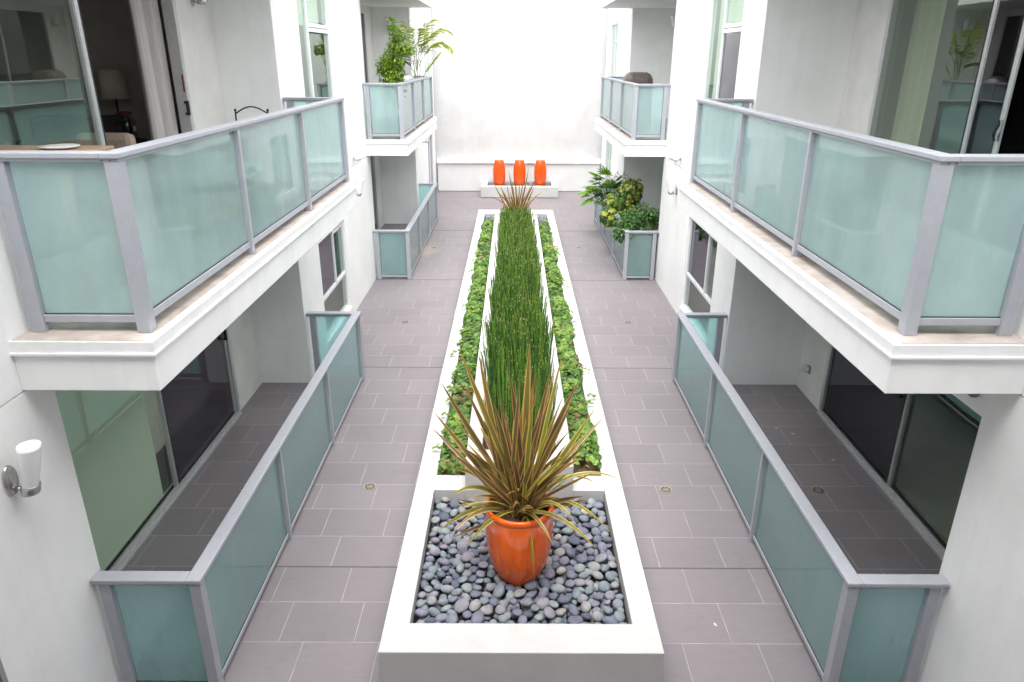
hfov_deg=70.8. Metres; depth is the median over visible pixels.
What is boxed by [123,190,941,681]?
floor
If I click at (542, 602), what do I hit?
pebble
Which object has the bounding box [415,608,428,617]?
pebble
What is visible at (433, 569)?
pebble
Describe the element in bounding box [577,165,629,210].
lobed leaf plant
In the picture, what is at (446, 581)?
pebble
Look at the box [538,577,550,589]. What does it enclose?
pebble
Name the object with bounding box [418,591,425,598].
pebble
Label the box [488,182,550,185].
gravel
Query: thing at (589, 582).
pebble
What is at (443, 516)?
pebble
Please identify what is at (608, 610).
pebble
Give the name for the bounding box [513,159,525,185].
vase
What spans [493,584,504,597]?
pebble
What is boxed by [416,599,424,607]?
pebble
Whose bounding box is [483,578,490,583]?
pebble
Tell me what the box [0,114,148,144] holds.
sofa
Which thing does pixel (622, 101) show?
glass railing
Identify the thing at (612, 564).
pebble
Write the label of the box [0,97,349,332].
glass railing
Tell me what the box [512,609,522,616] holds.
pebble
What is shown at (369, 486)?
floor drain
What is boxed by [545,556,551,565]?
pebble
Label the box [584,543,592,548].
pebble
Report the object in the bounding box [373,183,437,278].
glass railing
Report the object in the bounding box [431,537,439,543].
pebble
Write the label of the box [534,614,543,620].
pebble
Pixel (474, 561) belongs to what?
pebble
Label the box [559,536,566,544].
pebble
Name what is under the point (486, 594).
pebble
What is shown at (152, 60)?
curtain
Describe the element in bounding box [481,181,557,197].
planter
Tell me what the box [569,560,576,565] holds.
pebble
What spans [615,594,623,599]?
pebble
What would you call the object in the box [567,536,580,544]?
pebble
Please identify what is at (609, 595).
pebble
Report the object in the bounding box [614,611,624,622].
pebble
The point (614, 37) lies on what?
window
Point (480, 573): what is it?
pebble
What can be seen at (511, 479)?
flax plant
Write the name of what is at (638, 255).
glass railing
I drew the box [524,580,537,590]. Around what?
pebble
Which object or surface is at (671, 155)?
security light
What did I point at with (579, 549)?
pebble
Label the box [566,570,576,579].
pebble
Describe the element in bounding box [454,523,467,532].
pebble
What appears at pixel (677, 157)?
security light
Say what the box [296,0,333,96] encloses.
window
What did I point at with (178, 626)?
glass railing
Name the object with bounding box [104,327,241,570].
sliding door
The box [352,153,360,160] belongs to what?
security light
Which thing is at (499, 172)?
vase
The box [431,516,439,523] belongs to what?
pebble
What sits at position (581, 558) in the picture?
pebble
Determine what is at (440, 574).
pebble
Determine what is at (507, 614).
pebble
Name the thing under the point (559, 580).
pebble
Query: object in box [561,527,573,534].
pebble
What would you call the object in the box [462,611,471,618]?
pebble
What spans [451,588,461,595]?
pebble
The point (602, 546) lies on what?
pebble
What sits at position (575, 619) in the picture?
pebble
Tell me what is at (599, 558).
pebble
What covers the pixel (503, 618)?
pebble
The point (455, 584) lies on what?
pebble
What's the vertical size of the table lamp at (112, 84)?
1.500 m
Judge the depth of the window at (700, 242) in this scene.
13.02 m
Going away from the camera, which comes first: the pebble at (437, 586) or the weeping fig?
the pebble at (437, 586)
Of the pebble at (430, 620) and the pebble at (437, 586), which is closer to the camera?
the pebble at (430, 620)
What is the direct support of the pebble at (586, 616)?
on the gravel at (591, 502)
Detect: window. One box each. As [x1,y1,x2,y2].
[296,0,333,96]
[318,221,352,310]
[423,22,429,75]
[428,134,433,182]
[604,140,611,181]
[610,23,617,75]
[679,218,717,311]
[702,0,744,98]
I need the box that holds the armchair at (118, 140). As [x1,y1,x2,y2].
[76,133,135,148]
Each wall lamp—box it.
[1,440,40,496]
[190,0,206,5]
[356,178,363,195]
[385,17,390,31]
[666,176,677,194]
[670,15,674,28]
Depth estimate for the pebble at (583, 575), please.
6.68 m
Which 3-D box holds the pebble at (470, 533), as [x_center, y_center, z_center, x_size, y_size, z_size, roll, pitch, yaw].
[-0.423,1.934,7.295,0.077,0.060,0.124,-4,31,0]
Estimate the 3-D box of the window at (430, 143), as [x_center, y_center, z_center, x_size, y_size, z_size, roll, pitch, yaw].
[-2.919,-6.287,25.536,0.065,1.970,1.800,0,22,0]
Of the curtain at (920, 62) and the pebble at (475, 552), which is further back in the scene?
the curtain at (920, 62)
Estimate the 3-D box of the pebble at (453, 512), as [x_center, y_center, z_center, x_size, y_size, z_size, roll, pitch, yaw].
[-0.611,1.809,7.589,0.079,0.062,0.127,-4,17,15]
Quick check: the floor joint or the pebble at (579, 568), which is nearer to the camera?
the pebble at (579, 568)
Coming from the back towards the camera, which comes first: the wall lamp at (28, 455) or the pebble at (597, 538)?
the pebble at (597, 538)
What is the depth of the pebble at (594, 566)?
6.80 m
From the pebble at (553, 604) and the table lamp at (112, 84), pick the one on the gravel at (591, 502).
the pebble at (553, 604)
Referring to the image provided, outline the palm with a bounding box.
[399,18,453,78]
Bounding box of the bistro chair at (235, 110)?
[234,106,268,120]
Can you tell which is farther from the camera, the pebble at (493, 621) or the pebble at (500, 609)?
the pebble at (500, 609)
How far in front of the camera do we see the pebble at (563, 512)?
7.61 m
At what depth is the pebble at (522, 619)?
6.13 m
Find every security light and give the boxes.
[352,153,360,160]
[668,152,676,159]
[673,154,681,161]
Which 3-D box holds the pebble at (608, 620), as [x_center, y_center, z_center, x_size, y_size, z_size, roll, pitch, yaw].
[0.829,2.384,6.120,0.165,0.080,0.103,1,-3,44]
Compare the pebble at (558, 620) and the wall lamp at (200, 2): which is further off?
the wall lamp at (200, 2)
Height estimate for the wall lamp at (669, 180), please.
0.360 m
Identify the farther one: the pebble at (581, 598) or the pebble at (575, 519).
the pebble at (575, 519)
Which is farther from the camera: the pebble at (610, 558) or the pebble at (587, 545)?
the pebble at (587, 545)
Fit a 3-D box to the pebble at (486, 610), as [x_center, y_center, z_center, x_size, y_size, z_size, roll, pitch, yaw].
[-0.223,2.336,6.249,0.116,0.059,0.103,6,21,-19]
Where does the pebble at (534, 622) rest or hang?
on the gravel at (591, 502)
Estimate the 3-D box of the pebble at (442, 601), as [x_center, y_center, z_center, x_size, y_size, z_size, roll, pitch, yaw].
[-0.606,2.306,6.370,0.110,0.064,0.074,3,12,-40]
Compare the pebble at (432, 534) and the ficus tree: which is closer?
the pebble at (432, 534)
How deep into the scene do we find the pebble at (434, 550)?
6.97 m
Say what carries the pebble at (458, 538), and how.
on the gravel at (591, 502)
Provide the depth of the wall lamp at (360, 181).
14.09 m
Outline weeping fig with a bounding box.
[610,201,659,243]
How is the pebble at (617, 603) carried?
on the gravel at (591, 502)
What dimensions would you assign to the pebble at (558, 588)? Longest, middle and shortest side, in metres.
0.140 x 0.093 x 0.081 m
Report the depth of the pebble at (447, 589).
6.48 m
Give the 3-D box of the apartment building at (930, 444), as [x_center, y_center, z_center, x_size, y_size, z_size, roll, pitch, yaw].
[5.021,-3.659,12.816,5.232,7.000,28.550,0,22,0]
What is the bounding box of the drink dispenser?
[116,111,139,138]
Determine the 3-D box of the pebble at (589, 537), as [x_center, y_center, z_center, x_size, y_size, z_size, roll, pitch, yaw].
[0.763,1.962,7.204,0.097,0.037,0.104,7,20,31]
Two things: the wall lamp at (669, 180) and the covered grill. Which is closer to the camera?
the wall lamp at (669, 180)
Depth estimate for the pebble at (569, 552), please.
6.94 m
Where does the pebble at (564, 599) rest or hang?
on the gravel at (591, 502)
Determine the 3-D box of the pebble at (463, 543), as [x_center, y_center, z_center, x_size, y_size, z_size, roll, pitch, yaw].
[-0.479,2.002,7.089,0.115,0.065,0.149,33,56,22]
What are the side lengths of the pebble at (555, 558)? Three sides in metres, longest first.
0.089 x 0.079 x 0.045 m
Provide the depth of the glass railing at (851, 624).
6.37 m
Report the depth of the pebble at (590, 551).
6.99 m
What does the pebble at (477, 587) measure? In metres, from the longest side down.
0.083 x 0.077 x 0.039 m
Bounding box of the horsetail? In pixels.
[479,205,557,448]
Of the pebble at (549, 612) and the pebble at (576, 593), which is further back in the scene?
the pebble at (576, 593)
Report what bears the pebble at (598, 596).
on the gravel at (591, 502)
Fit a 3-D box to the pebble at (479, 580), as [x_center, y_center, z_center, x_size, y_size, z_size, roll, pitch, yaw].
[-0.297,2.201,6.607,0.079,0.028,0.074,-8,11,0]
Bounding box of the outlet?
[801,364,810,373]
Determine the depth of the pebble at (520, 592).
6.43 m
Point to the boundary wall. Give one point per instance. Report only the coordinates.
(513, 80)
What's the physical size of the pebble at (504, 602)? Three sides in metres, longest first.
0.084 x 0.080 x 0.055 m
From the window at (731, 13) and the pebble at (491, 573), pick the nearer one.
the pebble at (491, 573)
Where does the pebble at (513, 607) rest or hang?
on the gravel at (591, 502)
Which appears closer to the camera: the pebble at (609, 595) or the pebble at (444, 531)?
the pebble at (609, 595)
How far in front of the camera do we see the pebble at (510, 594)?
6.43 m
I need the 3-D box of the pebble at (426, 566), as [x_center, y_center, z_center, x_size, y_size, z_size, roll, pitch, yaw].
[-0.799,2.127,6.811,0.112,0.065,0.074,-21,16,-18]
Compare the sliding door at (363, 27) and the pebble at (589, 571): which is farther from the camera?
the sliding door at (363, 27)
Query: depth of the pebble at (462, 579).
6.61 m
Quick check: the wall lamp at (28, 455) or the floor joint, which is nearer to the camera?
the wall lamp at (28, 455)
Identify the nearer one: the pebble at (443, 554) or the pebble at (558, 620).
the pebble at (558, 620)
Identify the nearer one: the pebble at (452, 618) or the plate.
the plate
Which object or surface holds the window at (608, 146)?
in the apartment building at (930, 444)
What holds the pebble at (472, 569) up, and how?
on the gravel at (591, 502)
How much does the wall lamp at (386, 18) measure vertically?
0.360 m
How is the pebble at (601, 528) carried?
on the gravel at (591, 502)
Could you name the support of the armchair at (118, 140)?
on the apartment building at (104, 412)
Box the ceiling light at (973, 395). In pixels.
[968,394,979,396]
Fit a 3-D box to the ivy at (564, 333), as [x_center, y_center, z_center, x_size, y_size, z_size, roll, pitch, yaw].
[0.860,-0.916,14.251,0.666,0.400,13.199,0,22,0]
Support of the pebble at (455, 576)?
on the gravel at (591, 502)
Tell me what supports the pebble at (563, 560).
on the gravel at (591, 502)
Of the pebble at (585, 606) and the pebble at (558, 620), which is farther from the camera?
the pebble at (585, 606)
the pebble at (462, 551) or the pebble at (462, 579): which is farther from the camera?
the pebble at (462, 551)
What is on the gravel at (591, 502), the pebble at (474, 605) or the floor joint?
the pebble at (474, 605)
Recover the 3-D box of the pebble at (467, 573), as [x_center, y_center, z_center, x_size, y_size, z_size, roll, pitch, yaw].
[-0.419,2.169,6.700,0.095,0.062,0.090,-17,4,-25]
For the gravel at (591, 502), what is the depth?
6.68 m
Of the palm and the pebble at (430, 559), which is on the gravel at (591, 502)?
the pebble at (430, 559)
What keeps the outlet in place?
attached to the apartment building at (930, 444)
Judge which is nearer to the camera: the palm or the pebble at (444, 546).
the pebble at (444, 546)
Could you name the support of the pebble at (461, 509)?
on the gravel at (591, 502)
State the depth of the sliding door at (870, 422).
9.01 m
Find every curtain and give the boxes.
[128,0,178,139]
[891,0,947,145]
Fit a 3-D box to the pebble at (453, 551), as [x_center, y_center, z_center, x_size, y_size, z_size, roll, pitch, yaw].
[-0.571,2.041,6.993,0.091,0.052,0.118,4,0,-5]
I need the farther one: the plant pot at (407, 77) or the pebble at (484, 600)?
the plant pot at (407, 77)
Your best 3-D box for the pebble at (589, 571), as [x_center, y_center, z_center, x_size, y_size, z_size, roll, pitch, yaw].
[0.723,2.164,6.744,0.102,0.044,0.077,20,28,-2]
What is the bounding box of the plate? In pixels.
[38,143,79,149]
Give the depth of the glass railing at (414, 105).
15.41 m
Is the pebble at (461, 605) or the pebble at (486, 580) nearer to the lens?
the pebble at (461, 605)
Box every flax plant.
[433,344,617,580]
[494,169,541,210]
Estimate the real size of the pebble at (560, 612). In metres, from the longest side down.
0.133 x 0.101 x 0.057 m
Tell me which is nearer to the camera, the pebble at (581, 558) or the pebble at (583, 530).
the pebble at (581, 558)
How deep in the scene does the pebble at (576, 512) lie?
7.53 m
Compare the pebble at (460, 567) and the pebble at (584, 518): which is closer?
the pebble at (460, 567)
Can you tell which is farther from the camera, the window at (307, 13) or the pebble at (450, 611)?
the window at (307, 13)
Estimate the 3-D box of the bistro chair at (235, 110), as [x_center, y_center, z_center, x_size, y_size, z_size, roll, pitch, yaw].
[-3.302,-2.387,9.097,0.444,1.080,0.480,0,22,0]
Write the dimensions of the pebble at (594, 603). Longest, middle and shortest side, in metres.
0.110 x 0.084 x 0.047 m
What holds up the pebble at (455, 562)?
on the gravel at (591, 502)
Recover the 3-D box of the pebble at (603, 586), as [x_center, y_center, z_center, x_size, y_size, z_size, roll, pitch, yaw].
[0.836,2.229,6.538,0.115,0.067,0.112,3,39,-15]
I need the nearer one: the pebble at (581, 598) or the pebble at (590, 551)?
the pebble at (581, 598)
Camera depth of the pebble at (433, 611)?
6.22 m
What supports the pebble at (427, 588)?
on the gravel at (591, 502)
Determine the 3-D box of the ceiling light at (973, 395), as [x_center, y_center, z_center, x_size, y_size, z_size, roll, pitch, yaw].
[3.256,0.335,5.104,0.065,0.130,0.130,0,22,0]
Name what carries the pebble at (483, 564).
on the gravel at (591, 502)
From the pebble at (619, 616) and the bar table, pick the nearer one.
the bar table
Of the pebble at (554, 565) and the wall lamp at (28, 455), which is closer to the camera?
the wall lamp at (28, 455)
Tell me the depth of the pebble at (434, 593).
6.42 m
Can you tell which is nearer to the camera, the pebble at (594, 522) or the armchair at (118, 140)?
the pebble at (594, 522)
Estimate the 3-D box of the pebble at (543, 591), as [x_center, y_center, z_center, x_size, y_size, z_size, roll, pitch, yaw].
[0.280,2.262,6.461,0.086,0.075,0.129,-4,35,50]
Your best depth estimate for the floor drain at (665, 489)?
8.58 m
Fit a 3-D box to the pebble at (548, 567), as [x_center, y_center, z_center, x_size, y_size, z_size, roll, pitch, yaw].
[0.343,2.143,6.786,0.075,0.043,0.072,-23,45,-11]
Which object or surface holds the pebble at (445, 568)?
on the gravel at (591, 502)
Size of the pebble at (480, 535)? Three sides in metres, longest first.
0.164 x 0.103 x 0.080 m
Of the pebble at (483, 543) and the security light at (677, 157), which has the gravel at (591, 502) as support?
the pebble at (483, 543)
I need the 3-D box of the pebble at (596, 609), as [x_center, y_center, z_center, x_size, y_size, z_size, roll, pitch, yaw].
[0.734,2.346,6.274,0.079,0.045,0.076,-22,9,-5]
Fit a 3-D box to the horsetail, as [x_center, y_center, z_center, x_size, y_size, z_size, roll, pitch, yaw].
[0.093,-1.490,13.735,0.988,1.179,12.476,0,22,0]
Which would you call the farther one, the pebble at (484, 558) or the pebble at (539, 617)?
the pebble at (484, 558)
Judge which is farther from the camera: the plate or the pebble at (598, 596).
the pebble at (598, 596)
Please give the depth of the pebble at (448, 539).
7.12 m
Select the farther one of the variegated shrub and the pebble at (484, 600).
the variegated shrub
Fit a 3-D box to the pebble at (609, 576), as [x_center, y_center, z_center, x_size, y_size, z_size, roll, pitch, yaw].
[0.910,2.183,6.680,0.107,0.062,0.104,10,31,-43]
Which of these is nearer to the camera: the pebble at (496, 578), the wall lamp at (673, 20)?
the pebble at (496, 578)
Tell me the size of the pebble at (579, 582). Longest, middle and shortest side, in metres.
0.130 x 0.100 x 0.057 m
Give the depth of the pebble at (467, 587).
6.50 m
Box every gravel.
[418,497,619,623]
[485,216,546,223]
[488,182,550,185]
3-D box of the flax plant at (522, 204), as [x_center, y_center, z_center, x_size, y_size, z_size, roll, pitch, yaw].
[0.163,-4.159,20.575,1.085,1.595,1.161,12,25,28]
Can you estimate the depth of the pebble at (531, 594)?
6.42 m
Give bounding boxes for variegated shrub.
[599,178,643,226]
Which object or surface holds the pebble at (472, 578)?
on the gravel at (591, 502)
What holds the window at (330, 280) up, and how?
in the apartment building at (104, 412)
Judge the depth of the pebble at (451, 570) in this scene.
6.72 m
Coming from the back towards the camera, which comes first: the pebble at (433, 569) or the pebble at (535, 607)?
the pebble at (433, 569)
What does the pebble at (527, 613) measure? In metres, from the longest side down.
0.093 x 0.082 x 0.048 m
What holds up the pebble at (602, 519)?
on the gravel at (591, 502)
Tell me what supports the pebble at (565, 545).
on the gravel at (591, 502)
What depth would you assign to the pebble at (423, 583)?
6.55 m
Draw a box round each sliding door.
[68,0,194,145]
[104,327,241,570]
[360,11,368,82]
[370,156,378,229]
[817,344,946,560]
[866,0,1023,153]
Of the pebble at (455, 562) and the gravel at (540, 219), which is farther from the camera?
the gravel at (540, 219)
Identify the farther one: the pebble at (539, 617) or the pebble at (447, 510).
the pebble at (447, 510)
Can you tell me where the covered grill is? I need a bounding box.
[623,72,652,125]
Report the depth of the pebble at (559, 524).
7.37 m
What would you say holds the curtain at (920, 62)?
hanging from the apartment building at (930, 444)
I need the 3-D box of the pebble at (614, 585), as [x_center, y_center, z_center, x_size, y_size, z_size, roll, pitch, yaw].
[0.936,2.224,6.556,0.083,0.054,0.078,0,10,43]
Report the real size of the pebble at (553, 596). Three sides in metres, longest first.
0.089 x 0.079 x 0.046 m
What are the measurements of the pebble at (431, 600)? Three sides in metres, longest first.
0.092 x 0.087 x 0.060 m
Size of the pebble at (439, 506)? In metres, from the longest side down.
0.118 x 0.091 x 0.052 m
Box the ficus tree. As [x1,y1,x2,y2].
[375,17,413,96]
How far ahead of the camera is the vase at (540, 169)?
26.19 m
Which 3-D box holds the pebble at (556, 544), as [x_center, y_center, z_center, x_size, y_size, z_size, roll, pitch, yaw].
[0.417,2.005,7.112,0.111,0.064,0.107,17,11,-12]
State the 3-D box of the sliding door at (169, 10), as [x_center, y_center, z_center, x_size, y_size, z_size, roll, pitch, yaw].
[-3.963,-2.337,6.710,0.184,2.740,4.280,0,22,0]
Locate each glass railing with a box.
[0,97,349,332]
[91,311,364,681]
[363,76,433,139]
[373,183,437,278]
[594,184,658,279]
[600,76,670,139]
[671,312,948,681]
[690,99,1023,335]
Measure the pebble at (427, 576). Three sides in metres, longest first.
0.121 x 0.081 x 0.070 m
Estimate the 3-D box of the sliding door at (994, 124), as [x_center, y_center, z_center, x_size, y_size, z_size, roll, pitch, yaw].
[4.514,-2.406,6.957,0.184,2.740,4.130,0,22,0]
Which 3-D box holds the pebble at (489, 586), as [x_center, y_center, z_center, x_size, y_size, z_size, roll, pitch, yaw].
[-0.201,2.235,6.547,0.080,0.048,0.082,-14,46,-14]
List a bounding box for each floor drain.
[364,483,375,489]
[660,486,671,492]
[812,487,824,493]
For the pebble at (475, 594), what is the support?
on the gravel at (591, 502)
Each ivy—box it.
[431,218,493,477]
[538,220,602,473]
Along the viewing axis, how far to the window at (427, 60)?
24.47 m
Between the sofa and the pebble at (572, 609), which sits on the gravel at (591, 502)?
the pebble at (572, 609)
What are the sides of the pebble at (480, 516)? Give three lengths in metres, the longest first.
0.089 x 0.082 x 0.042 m
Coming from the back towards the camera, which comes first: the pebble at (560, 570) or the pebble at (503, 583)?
the pebble at (560, 570)
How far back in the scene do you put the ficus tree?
15.51 m
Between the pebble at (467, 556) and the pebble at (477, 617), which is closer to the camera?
the pebble at (477, 617)
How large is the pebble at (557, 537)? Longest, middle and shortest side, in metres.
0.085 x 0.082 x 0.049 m
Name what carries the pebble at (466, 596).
on the gravel at (591, 502)
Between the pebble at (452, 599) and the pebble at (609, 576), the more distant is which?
the pebble at (609, 576)
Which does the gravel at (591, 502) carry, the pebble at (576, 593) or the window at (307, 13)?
the pebble at (576, 593)
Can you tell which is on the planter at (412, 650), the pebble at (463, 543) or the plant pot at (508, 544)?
the plant pot at (508, 544)
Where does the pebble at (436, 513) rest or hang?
on the gravel at (591, 502)
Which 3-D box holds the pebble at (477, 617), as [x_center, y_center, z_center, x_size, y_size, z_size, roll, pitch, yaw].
[-0.294,2.380,6.177,0.108,0.061,0.139,16,35,12]
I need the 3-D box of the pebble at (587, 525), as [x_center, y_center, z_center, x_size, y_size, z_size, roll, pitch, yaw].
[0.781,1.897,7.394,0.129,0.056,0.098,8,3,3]
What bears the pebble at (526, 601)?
on the gravel at (591, 502)
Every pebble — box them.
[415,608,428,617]
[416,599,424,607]
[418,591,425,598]
[420,580,428,588]
[422,562,432,569]
[422,572,434,580]
[424,585,432,591]
[424,617,435,622]
[426,556,434,561]
[426,596,436,604]
[428,566,437,573]
[428,591,437,597]
[428,607,440,616]
[429,531,436,537]
[429,546,439,555]
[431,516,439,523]
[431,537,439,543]
[432,510,439,515]
[434,583,442,589]
[435,613,447,622]
[436,503,446,510]
[436,570,445,577]
[437,527,450,535]
[438,512,449,520]
[438,558,449,565]
[438,598,448,605]
[440,544,447,549]
[440,551,446,557]
[440,585,453,593]
[440,605,451,611]
[441,507,450,513]
[441,566,448,571]
[442,534,453,544]
[442,578,452,584]
[445,614,457,622]
[446,524,453,530]
[447,609,456,615]
[448,548,457,553]
[448,596,457,602]
[449,568,455,574]
[450,509,457,516]
[451,558,461,566]
[451,580,459,588]
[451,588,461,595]
[452,573,459,580]
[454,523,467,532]
[454,598,468,612]
[455,531,461,542]
[456,563,464,572]
[457,538,469,550]
[458,506,464,512]
[458,576,467,582]
[459,548,467,554]
[461,551,474,561]
[462,570,471,576]
[462,583,472,592]
[462,593,469,600]
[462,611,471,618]
[466,527,473,535]
[468,566,476,572]
[468,575,475,581]
[469,517,477,522]
[469,542,477,548]
[469,599,480,611]
[470,532,485,540]
[470,549,478,556]
[470,558,480,564]
[470,591,480,597]
[471,611,483,622]
[473,585,481,590]
[475,578,483,583]
[476,514,484,519]
[476,546,487,553]
[476,570,484,577]
[478,561,488,567]
[479,541,486,545]
[479,597,488,604]
[480,555,488,561]
[480,605,492,614]
[481,591,491,597]
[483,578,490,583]
[486,583,493,590]
[487,569,495,577]
[489,598,498,606]
[489,619,496,623]
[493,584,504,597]
[494,575,501,582]
[495,604,505,614]
[497,580,506,586]
[498,615,507,622]
[500,600,507,607]
[503,611,510,619]
[505,584,515,590]
[505,590,513,598]
[509,597,516,604]
[510,605,517,609]
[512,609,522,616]
[514,588,525,597]
[518,615,526,623]
[520,597,532,606]
[522,610,532,617]
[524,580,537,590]
[524,591,535,598]
[530,620,539,623]
[531,604,539,611]
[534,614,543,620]
[536,597,549,609]
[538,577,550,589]
[538,587,548,597]
[543,569,554,578]
[544,565,552,569]
[544,606,555,618]
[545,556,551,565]
[549,592,557,599]
[549,600,558,607]
[550,584,564,593]
[551,540,559,548]
[551,555,559,562]
[551,562,559,569]
[553,528,559,532]
[553,534,561,540]
[553,617,562,623]
[554,514,563,522]
[555,521,565,527]
[555,548,564,556]
[555,577,563,584]
[555,608,565,615]
[556,567,565,574]
[557,595,570,603]
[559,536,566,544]
[559,556,568,565]
[560,507,570,514]
[560,543,571,548]
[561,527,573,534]
[565,548,574,557]
[565,565,574,572]
[565,579,574,587]
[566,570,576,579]
[567,515,578,523]
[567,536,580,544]
[567,615,582,623]
[568,604,578,614]
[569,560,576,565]
[570,509,581,516]
[572,589,580,598]
[574,563,584,572]
[574,578,584,586]
[575,527,588,537]
[575,554,587,563]
[576,547,583,551]
[577,594,587,602]
[578,572,588,578]
[579,515,588,522]
[581,601,590,612]
[581,613,591,619]
[582,523,593,528]
[584,534,592,540]
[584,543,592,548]
[584,568,592,575]
[585,580,593,585]
[585,585,594,594]
[586,548,594,554]
[587,511,595,517]
[588,556,594,560]
[588,562,600,570]
[590,519,598,526]
[590,600,599,606]
[591,527,600,535]
[592,571,602,579]
[592,607,600,612]
[592,611,602,621]
[593,535,601,542]
[593,592,603,599]
[594,553,606,562]
[597,516,605,523]
[597,542,606,551]
[598,511,604,515]
[598,525,608,532]
[598,581,609,592]
[600,564,608,572]
[601,532,608,537]
[601,616,617,623]
[602,536,612,542]
[603,607,612,614]
[605,571,614,581]
[605,591,614,599]
[607,555,615,561]
[608,561,616,567]
[610,582,618,588]
[612,599,622,609]
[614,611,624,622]
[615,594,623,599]
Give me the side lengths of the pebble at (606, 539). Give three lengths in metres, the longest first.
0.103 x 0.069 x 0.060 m
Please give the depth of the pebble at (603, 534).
7.23 m
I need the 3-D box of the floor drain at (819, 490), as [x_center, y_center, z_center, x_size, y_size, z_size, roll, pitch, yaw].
[3.647,1.776,8.578,0.144,0.004,0.144,0,22,0]
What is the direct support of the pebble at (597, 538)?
on the gravel at (591, 502)
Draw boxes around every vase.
[493,159,504,185]
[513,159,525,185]
[534,159,546,185]
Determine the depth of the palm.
18.54 m
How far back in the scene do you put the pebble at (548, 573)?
6.65 m
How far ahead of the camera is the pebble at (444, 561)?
6.83 m
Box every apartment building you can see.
[0,0,436,681]
[594,0,1023,681]
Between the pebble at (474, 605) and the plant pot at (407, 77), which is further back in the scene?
the plant pot at (407, 77)
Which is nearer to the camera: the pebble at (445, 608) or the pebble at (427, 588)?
the pebble at (445, 608)
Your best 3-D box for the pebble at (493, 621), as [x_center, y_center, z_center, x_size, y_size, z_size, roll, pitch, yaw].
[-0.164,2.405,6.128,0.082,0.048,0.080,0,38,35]
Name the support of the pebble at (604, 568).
on the gravel at (591, 502)
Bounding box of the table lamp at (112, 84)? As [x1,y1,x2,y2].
[97,69,130,114]
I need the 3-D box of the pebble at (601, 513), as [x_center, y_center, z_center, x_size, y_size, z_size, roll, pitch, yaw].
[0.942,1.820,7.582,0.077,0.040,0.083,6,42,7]
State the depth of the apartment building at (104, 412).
8.75 m
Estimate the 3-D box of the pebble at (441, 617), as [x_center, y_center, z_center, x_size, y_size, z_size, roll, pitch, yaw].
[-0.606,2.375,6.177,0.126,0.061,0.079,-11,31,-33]
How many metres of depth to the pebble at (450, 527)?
7.35 m
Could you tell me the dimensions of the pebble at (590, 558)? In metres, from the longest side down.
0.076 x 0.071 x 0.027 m
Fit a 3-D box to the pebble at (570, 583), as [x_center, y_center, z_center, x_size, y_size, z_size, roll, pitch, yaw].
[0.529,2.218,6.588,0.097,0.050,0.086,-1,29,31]
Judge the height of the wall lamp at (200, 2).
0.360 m
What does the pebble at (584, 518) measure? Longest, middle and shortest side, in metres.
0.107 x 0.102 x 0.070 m
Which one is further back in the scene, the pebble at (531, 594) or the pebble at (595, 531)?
the pebble at (595, 531)
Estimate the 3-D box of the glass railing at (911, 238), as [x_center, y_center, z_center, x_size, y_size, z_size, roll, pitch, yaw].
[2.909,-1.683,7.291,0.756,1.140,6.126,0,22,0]
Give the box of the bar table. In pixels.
[0,145,113,150]
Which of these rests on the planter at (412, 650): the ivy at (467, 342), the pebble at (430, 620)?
the ivy at (467, 342)
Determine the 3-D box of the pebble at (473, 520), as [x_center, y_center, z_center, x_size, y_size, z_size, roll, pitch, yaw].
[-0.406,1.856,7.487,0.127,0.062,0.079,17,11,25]
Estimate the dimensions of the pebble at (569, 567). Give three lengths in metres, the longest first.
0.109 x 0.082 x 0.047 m
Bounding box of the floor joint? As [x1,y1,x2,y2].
[275,230,767,568]
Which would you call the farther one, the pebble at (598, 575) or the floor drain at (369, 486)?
the floor drain at (369, 486)
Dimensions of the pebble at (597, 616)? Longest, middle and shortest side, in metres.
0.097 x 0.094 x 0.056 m
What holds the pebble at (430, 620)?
on the gravel at (591, 502)
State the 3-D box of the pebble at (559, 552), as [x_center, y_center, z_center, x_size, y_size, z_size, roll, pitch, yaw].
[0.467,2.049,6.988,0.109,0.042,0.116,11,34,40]
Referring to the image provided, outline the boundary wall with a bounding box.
[431,0,607,190]
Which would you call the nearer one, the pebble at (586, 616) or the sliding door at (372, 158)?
the pebble at (586, 616)
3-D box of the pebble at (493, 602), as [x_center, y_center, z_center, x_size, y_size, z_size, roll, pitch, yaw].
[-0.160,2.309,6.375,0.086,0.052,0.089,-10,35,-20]
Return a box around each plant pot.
[398,70,416,127]
[485,493,553,586]
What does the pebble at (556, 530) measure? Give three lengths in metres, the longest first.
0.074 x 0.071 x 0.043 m
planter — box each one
[378,210,663,681]
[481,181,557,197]
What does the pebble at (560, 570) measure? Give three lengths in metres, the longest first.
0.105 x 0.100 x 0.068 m
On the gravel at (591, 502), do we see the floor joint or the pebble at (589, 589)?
the pebble at (589, 589)
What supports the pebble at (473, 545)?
on the gravel at (591, 502)
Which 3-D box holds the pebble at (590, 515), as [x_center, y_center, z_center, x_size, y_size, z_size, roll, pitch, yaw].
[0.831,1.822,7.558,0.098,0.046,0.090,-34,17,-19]
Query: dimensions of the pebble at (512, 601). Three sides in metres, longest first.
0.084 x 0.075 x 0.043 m
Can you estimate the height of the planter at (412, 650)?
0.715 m
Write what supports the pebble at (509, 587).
on the gravel at (591, 502)
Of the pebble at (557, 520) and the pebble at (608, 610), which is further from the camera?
the pebble at (557, 520)
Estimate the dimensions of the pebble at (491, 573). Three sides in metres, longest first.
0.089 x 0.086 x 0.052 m

